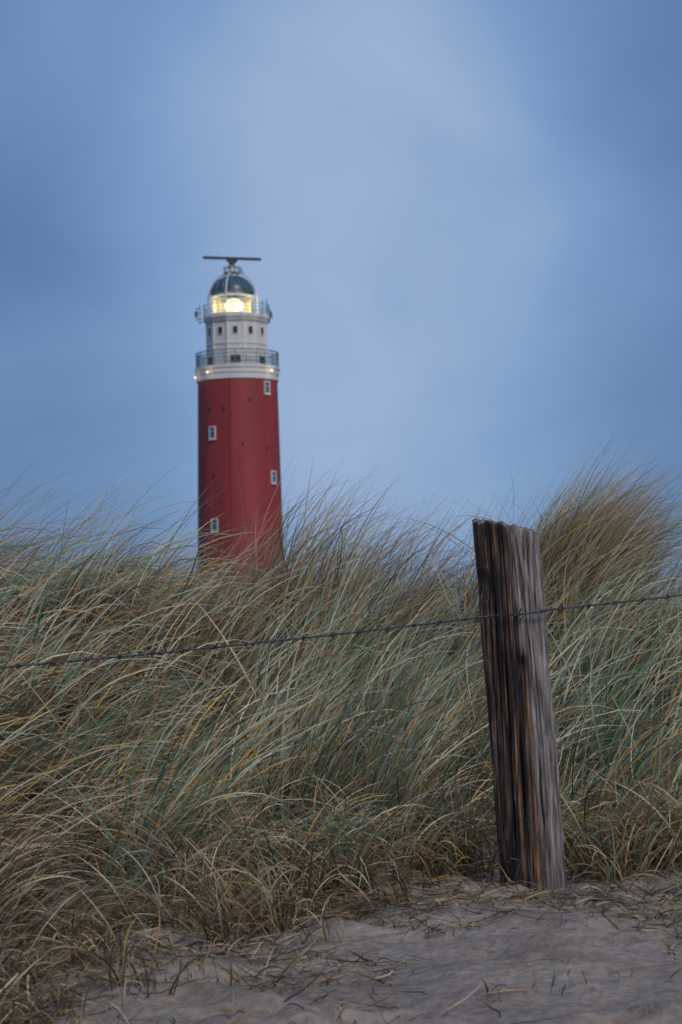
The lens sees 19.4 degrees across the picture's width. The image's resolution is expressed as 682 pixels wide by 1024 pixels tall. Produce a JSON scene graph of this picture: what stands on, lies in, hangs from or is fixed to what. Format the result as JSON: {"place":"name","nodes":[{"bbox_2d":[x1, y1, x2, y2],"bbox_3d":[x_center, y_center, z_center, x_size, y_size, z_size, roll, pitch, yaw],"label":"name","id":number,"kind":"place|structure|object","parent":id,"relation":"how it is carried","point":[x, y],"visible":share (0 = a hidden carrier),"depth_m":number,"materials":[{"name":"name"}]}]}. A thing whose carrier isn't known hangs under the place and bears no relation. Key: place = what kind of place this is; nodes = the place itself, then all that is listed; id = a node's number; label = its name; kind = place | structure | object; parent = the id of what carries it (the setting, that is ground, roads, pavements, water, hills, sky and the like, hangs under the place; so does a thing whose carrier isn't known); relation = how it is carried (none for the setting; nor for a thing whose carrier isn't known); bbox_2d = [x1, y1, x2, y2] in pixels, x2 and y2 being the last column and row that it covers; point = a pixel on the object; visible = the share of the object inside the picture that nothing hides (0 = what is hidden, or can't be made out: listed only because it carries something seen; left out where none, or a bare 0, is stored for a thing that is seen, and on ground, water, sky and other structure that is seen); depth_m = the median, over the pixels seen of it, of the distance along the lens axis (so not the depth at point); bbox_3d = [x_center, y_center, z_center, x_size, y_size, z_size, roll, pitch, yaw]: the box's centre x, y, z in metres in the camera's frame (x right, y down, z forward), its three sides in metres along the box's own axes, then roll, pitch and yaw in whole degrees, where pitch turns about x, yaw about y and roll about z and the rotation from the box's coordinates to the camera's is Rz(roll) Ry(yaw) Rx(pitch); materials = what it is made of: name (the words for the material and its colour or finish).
{"place":"outdoors","nodes":[
{"label":"outdoors","id":0,"kind":"place"},
{"bbox_2d":[211,276,253,296],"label":"dome roof","id":1,"kind":"structure","parent":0,"point":[220,289],"depth_m":169.99,"materials":[{"name":"black metal"}]},
{"bbox_2d":[223,266,243,273],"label":"roof rail","id":2,"kind":"object","parent":1,"relation":"on","point":[240,268],"visible":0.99,"depth_m":170.87,"materials":[{"name":"grey metal"}]},
{"bbox_2d":[214,299,250,312],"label":"lantern screen","id":3,"kind":"object","parent":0,"point":[220,308],"visible":0.42,"depth_m":172.22,"materials":[{"name":"glass"}]},
{"bbox_2d":[225,298,242,310],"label":"lantern lens","id":4,"kind":"object","parent":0,"point":[235,308],"visible":0.59,"depth_m":170.55,"materials":[{"name":"glass"}]},
{"bbox_2d":[0,420,681,979],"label":"marram grass","id":5,"kind":"structure","parent":0,"point":[590,554],"depth_m":8.72,"materials":[{"name":"green plant"}]},
{"bbox_2d":[0,597,681,1023],"bbox_3d":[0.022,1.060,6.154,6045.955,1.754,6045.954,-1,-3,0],"label":"sand dune ground","id":6,"kind":"structure","parent":0,"point":[580,937],"depth_m":5.50,"materials":[{"name":"beige sand"}]},
{"bbox_2d":[198,378,283,610],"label":"tower shaft","id":7,"kind":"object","parent":6,"relation":"on","point":[255,424],"visible":0.59,"depth_m":167.39,"materials":[{"name":"red paint"}]},
{"bbox_2d":[195,364,279,383],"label":"gallery band","id":8,"kind":"object","parent":7,"relation":"on","point":[254,371],"visible":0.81,"depth_m":167.75,"materials":[{"name":"white paint"}]},
{"bbox_2d":[203,313,269,365],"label":"watch room","id":9,"kind":"object","parent":8,"relation":"on","point":[251,319],"visible":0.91,"depth_m":168.74,"materials":[{"name":"white paint"}]},
{"bbox_2d":[210,293,254,314],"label":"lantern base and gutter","id":10,"kind":"object","parent":9,"relation":"on","point":[214,297],"visible":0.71,"depth_m":169.84,"materials":[{"name":"white metal"}]},
{"bbox_2d":[212,295,253,313],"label":"lantern mullions","id":11,"kind":"object","parent":10,"relation":"on","point":[231,304],"visible":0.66,"depth_m":169.86,"materials":[{"name":"white metal"}]},
{"bbox_2d":[207,272,258,315],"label":"arched stays","id":12,"kind":"object","parent":9,"relation":"on","point":[216,279],"visible":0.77,"depth_m":170.75,"materials":[{"name":"white paint"}]},
{"bbox_2d":[210,275,254,295],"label":"dome ribs","id":13,"kind":"object","parent":12,"relation":"on","point":[231,283],"visible":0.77,"depth_m":170.50,"materials":[{"name":"grey metal"}]},
{"bbox_2d":[225,265,238,275],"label":"roof ventilator","id":14,"kind":"object","parent":13,"relation":"on","point":[232,273],"visible":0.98,"depth_m":170.96,"materials":[{"name":"grey metal"}]},
{"bbox_2d":[203,256,260,264],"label":"radar scanner","id":15,"kind":"object","parent":14,"relation":"on","point":[231,260],"visible":1,"depth_m":171.16,"materials":[{"name":"metal"}]},
{"bbox_2d":[195,299,272,322],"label":"antennas","id":16,"kind":"object","parent":9,"relation":"on","point":[199,313],"visible":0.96,"depth_m":170.99,"materials":[{"name":"metal"}]},
{"bbox_2d":[208,325,264,357],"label":"watch room frames","id":17,"kind":"structure","parent":9,"relation":"attached to","point":[235,333],"depth_m":168.77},
{"bbox_2d":[208,326,264,364],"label":"watch room windows","id":18,"kind":"structure","parent":17,"relation":"in","point":[262,358],"depth_m":168.84,"materials":[{"name":"black glass"}]},
{"bbox_2d":[203,301,269,316],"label":"gallery railing","id":19,"kind":"object","parent":9,"relation":"on","point":[240,305],"visible":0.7,"depth_m":168.99,"materials":[{"name":"grey metal"}]},
{"bbox_2d":[206,320,267,365],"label":"watch room pilasters","id":20,"kind":"object","parent":9,"relation":"attached to","point":[243,341],"visible":0.52,"depth_m":168.99,"materials":[{"name":"white paint"}]},
{"bbox_2d":[196,348,278,367],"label":"gallery railing","id":21,"kind":"object","parent":8,"relation":"on","point":[275,359],"visible":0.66,"depth_m":168.19,"materials":[{"name":"grey metal"}]},
{"bbox_2d":[208,398,267,476],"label":"shaft vents","id":22,"kind":"object","parent":7,"relation":"attached to","point":[223,408],"visible":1,"depth_m":167.37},
{"bbox_2d":[208,381,276,532],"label":"window frames","id":23,"kind":"structure","parent":7,"relation":"attached to","point":[272,482],"depth_m":167.84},
{"bbox_2d":[210,382,275,530],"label":"window panes","id":24,"kind":"object","parent":23,"relation":"in","point":[214,526],"visible":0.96,"depth_m":167.80,"materials":[{"name":"glass"}]},
{"bbox_2d":[0,708,681,1023],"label":"dry grass litter","id":25,"kind":"object","parent":6,"relation":"on","point":[228,923],"visible":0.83,"depth_m":6.23,"materials":[{"name":"beige plant"}]},
{"bbox_2d":[472,518,566,890],"bbox_3d":[0.641,0.855,7.059,0.282,1.679,0.207,-4,-4,42],"label":"wooden fence post","id":26,"kind":"object","parent":6,"relation":"on","point":[527,799],"visible":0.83,"depth_m":7.01,"materials":[{"name":"brown wood"}]},
{"bbox_2d":[0,594,681,668],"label":"barbed wire fence","id":27,"kind":"object","parent":26,"relation":"attached to","point":[213,647],"visible":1,"depth_m":6.57,"materials":[{"name":"grey metal"}]},
{"bbox_2d":[0,0,681,613],"label":"sky","id":28,"kind":"structure","parent":0,"point":[462,218],"materials":[{"name":"blue"}]}
]}

